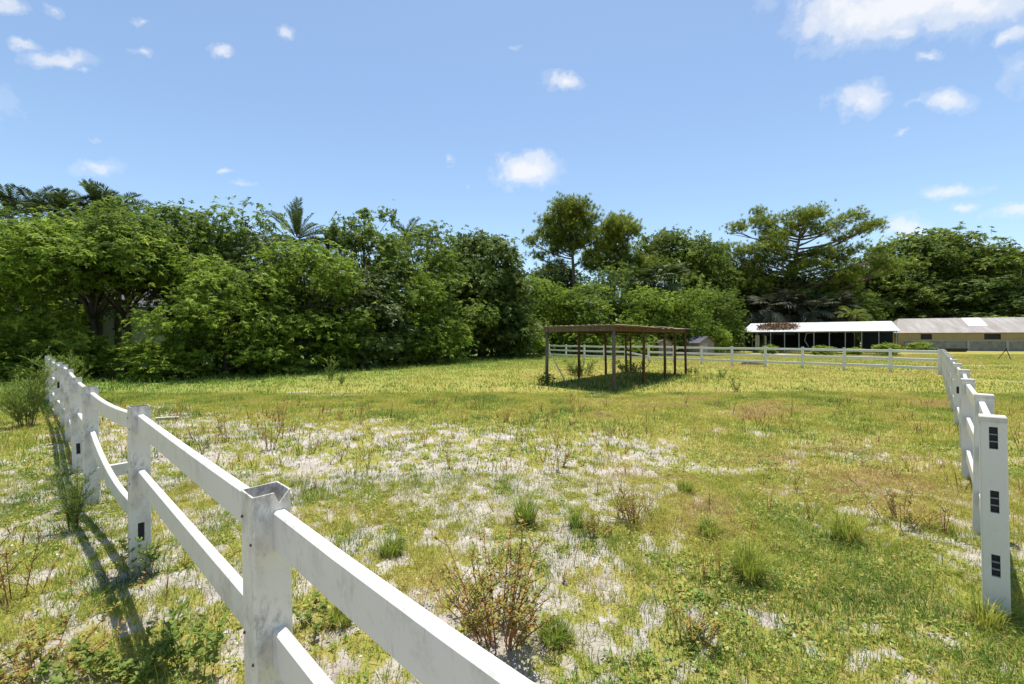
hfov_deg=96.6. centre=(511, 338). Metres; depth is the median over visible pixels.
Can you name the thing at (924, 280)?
oak tree
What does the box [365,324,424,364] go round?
bush
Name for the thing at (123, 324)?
window
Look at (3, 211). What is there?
tree
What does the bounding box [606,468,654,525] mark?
red stemmed weed
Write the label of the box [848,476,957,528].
red stemmed weed
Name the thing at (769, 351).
bush
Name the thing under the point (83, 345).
bush
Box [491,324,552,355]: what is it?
bush
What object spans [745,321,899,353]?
carport
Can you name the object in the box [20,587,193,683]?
leafy weed
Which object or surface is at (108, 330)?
house
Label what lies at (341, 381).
tall weed
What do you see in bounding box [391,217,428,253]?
palm
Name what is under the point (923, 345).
bush
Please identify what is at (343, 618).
grass tuft
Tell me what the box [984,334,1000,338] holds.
window
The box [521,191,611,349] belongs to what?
pine tree
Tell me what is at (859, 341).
woods
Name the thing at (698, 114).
sky
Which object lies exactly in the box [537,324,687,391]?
pole shelter
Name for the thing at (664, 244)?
oak tree
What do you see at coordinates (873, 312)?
tree
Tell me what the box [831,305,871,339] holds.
palm
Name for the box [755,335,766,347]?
white door
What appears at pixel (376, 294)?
tree
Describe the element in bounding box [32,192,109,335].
palm
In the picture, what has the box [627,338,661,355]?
bush
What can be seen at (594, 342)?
bush
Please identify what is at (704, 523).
grass tuft
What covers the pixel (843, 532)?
grass tuft
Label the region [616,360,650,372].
tall weed
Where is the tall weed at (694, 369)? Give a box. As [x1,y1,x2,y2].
[687,366,698,373]
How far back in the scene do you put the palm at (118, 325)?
33.81 m
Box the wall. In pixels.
[903,340,1023,350]
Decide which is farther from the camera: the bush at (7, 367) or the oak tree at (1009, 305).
the oak tree at (1009, 305)
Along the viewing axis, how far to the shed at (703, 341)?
56.88 m
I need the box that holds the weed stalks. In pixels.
[0,393,1023,683]
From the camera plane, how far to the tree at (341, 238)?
35.90 m
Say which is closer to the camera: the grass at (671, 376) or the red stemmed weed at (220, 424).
the red stemmed weed at (220, 424)
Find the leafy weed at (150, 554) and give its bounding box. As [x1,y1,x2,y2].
[110,534,164,578]
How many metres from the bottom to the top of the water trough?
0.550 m
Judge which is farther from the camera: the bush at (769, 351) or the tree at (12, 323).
the bush at (769, 351)
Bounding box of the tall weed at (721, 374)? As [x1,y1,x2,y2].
[718,369,727,379]
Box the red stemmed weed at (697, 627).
[660,578,725,651]
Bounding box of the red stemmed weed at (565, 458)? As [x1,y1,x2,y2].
[542,444,571,468]
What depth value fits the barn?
81.92 m
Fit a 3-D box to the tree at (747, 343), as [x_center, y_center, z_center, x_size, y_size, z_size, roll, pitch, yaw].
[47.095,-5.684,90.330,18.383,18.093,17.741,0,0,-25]
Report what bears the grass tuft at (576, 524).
on the ground at (342, 661)
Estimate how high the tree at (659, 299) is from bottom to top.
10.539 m
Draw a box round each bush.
[0,327,62,383]
[25,325,127,379]
[88,337,228,381]
[230,343,317,374]
[311,334,373,369]
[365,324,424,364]
[413,314,478,363]
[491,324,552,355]
[570,334,617,355]
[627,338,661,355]
[701,323,732,352]
[758,344,777,353]
[810,345,841,354]
[842,347,864,354]
[871,341,903,355]
[900,341,934,349]
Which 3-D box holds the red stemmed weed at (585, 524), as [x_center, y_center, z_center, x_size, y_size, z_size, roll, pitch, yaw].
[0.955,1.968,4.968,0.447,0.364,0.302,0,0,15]
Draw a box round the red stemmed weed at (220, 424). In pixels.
[211,407,230,433]
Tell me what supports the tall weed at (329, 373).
on the ground at (342, 661)
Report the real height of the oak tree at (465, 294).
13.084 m
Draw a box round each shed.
[651,339,673,355]
[686,336,715,355]
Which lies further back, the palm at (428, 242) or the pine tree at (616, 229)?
the pine tree at (616, 229)
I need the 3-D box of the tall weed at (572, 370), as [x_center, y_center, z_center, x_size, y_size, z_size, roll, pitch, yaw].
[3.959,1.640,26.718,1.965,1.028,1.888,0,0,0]
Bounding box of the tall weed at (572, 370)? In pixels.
[564,358,597,375]
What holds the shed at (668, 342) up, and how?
on the ground at (342, 661)
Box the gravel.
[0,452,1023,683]
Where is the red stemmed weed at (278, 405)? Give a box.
[276,397,289,425]
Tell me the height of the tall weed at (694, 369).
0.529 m
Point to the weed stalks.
(944, 527)
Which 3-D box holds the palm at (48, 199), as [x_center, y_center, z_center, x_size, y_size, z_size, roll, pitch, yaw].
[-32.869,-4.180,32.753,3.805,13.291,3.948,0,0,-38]
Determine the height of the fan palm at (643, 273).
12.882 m
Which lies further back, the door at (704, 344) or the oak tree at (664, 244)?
the oak tree at (664, 244)
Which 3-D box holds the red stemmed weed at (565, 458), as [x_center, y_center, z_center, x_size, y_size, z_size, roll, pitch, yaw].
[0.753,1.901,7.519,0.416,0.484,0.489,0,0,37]
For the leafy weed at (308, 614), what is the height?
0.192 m
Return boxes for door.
[703,343,706,355]
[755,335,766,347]
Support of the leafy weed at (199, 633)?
on the ground at (342, 661)
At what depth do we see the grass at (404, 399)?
11.55 m
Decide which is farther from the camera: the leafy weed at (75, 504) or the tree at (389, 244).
the tree at (389, 244)
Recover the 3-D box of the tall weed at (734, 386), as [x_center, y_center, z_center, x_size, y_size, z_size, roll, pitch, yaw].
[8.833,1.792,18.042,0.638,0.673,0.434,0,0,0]
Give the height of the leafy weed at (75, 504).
0.836 m
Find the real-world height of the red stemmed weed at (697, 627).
0.412 m
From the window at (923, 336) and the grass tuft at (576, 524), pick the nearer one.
the grass tuft at (576, 524)
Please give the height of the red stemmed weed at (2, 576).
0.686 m
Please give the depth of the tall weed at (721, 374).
23.96 m
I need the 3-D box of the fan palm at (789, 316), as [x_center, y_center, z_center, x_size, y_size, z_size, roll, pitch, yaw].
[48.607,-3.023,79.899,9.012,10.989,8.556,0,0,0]
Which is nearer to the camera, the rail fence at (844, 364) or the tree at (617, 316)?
the rail fence at (844, 364)
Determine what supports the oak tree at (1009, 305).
on the ground at (342, 661)
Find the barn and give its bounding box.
[893,317,1023,349]
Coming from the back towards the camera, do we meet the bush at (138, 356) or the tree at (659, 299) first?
the tree at (659, 299)
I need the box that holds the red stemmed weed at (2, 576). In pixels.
[0,517,59,606]
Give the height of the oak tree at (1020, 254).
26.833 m
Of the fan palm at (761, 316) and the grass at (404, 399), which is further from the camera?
the fan palm at (761, 316)
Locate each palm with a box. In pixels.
[0,183,47,296]
[0,185,74,224]
[16,187,82,325]
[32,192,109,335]
[68,178,134,347]
[79,181,156,367]
[263,197,334,357]
[302,229,354,255]
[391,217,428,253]
[414,225,442,283]
[621,266,665,306]
[639,262,692,305]
[743,293,788,346]
[767,288,809,322]
[787,295,834,322]
[809,289,861,332]
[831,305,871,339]
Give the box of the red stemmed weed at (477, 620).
[425,513,559,652]
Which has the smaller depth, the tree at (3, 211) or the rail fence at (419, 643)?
the rail fence at (419, 643)
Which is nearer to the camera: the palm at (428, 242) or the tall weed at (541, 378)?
the tall weed at (541, 378)
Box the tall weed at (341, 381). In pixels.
[337,372,345,384]
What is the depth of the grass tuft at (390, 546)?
4.55 m
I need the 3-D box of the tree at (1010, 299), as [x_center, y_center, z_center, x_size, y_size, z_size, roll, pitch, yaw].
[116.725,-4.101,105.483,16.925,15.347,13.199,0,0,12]
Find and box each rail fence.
[45,356,534,683]
[548,344,940,374]
[941,349,1010,618]
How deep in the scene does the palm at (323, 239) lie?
37.58 m
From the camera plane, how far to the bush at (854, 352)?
59.26 m
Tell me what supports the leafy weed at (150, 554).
on the ground at (342, 661)
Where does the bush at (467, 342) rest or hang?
on the ground at (342, 661)
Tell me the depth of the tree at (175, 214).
28.66 m
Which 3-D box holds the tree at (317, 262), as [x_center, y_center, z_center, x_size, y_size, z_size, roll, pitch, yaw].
[-13.984,-1.809,31.383,11.228,9.650,11.510,0,0,-25]
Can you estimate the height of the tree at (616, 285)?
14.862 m
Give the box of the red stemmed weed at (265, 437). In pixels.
[259,410,290,450]
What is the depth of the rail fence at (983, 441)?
3.54 m
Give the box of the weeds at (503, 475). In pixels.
[1,397,1023,683]
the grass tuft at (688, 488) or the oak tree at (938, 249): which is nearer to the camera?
the grass tuft at (688, 488)
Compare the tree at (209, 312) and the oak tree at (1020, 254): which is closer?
the tree at (209, 312)
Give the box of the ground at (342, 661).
[0,343,1023,683]
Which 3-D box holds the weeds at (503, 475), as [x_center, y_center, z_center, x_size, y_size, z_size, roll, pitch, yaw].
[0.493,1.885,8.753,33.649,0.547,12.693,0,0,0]
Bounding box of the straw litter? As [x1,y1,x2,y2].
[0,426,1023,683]
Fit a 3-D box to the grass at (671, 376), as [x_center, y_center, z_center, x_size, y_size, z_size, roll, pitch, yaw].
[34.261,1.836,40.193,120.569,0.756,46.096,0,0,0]
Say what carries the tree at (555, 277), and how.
on the ground at (342, 661)
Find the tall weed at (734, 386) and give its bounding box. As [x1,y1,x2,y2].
[728,376,741,391]
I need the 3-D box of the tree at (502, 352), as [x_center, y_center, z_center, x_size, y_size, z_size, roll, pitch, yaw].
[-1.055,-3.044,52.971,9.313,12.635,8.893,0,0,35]
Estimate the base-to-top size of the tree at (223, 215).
12.797 m
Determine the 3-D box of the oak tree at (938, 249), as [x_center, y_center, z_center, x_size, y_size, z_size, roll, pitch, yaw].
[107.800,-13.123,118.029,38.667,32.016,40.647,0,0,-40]
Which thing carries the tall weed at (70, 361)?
on the ground at (342, 661)
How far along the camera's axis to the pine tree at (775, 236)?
83.78 m
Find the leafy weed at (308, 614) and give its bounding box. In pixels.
[292,588,329,633]
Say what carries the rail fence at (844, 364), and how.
on the ground at (342, 661)
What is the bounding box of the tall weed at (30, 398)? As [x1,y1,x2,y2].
[0,347,59,426]
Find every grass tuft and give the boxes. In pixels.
[316,600,352,629]
[369,530,408,557]
[501,485,551,526]
[526,606,582,650]
[564,509,586,528]
[674,478,700,492]
[685,513,729,539]
[713,534,798,586]
[817,506,876,544]
[949,587,1023,632]
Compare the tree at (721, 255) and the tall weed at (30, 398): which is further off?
the tree at (721, 255)
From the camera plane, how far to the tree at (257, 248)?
29.80 m
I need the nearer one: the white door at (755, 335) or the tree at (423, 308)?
the tree at (423, 308)
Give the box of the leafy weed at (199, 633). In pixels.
[151,612,229,677]
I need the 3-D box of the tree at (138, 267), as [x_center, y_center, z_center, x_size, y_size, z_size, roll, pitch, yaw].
[-22.975,-2.599,27.398,10.034,10.068,11.158,0,0,-42]
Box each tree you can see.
[0,201,135,367]
[0,212,210,375]
[0,219,106,378]
[10,207,210,373]
[33,182,255,339]
[118,252,307,378]
[138,195,320,367]
[176,225,334,371]
[214,234,390,373]
[281,216,441,366]
[294,265,431,368]
[323,199,399,335]
[353,266,464,365]
[358,216,499,363]
[420,247,522,358]
[431,225,550,358]
[468,260,542,357]
[517,274,576,353]
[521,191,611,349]
[524,261,585,350]
[535,278,629,355]
[573,260,655,353]
[578,209,666,317]
[598,299,659,351]
[603,283,692,354]
[617,224,744,349]
[644,282,724,351]
[678,234,745,315]
[684,284,755,352]
[708,199,904,303]
[716,266,791,349]
[732,271,906,347]
[838,251,952,320]
[849,290,893,336]
[857,271,981,340]
[859,221,1023,315]
[890,271,1023,317]
[936,242,1023,316]
[992,287,1021,315]
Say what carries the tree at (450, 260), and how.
on the ground at (342, 661)
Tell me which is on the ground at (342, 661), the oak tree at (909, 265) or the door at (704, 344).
the oak tree at (909, 265)
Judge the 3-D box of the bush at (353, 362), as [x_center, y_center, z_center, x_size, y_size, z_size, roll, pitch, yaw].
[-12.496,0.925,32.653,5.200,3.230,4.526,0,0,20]
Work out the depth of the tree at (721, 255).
79.11 m
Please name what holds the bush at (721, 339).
on the ground at (342, 661)
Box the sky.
[0,0,1023,325]
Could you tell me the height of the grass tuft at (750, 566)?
0.418 m
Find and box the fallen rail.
[155,416,179,419]
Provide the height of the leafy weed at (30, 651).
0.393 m
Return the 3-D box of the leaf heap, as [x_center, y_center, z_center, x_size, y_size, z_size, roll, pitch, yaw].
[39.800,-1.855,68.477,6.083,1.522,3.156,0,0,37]
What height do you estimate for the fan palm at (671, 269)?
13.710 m
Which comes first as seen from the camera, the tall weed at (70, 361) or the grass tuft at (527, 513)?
the grass tuft at (527, 513)
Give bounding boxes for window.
[114,318,132,329]
[921,334,931,338]
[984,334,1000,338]
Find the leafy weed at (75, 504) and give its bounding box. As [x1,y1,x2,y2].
[42,459,97,531]
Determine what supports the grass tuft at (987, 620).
on the ground at (342, 661)
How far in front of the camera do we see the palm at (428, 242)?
47.75 m
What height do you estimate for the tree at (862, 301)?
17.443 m
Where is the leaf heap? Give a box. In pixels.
[756,321,800,329]
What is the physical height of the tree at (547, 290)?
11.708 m
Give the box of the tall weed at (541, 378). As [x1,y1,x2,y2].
[537,371,555,384]
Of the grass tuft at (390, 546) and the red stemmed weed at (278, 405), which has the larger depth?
the red stemmed weed at (278, 405)
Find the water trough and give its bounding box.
[944,348,967,351]
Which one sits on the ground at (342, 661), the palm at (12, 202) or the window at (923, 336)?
the palm at (12, 202)
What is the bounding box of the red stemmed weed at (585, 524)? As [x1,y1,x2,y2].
[579,502,619,537]
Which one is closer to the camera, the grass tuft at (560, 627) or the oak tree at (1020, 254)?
the grass tuft at (560, 627)
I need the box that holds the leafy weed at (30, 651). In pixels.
[0,586,125,683]
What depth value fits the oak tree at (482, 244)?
48.52 m
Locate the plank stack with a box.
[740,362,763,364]
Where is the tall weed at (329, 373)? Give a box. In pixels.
[322,356,340,379]
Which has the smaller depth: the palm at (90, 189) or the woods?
the palm at (90, 189)
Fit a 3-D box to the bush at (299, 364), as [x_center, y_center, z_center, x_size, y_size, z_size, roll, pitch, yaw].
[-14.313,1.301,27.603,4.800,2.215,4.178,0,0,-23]
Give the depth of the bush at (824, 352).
59.49 m
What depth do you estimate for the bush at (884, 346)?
56.37 m
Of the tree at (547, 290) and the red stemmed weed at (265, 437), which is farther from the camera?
the tree at (547, 290)
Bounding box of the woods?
[1,247,1014,352]
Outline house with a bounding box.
[11,283,210,368]
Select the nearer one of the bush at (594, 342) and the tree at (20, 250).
the tree at (20, 250)
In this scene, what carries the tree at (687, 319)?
on the ground at (342, 661)
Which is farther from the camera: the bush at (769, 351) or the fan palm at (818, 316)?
the fan palm at (818, 316)
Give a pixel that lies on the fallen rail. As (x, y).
(156, 418)
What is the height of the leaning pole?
1.617 m
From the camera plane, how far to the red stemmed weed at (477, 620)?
3.14 m
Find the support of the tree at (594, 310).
on the ground at (342, 661)
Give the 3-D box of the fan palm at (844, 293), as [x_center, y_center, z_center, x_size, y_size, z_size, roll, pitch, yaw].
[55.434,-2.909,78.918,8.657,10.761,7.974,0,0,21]
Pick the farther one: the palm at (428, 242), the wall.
the wall
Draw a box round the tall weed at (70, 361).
[46,349,93,385]
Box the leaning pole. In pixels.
[548,350,565,381]
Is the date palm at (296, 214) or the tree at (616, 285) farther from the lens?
the tree at (616, 285)
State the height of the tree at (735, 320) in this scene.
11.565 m
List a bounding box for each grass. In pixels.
[0,353,1023,394]
[0,387,1023,481]

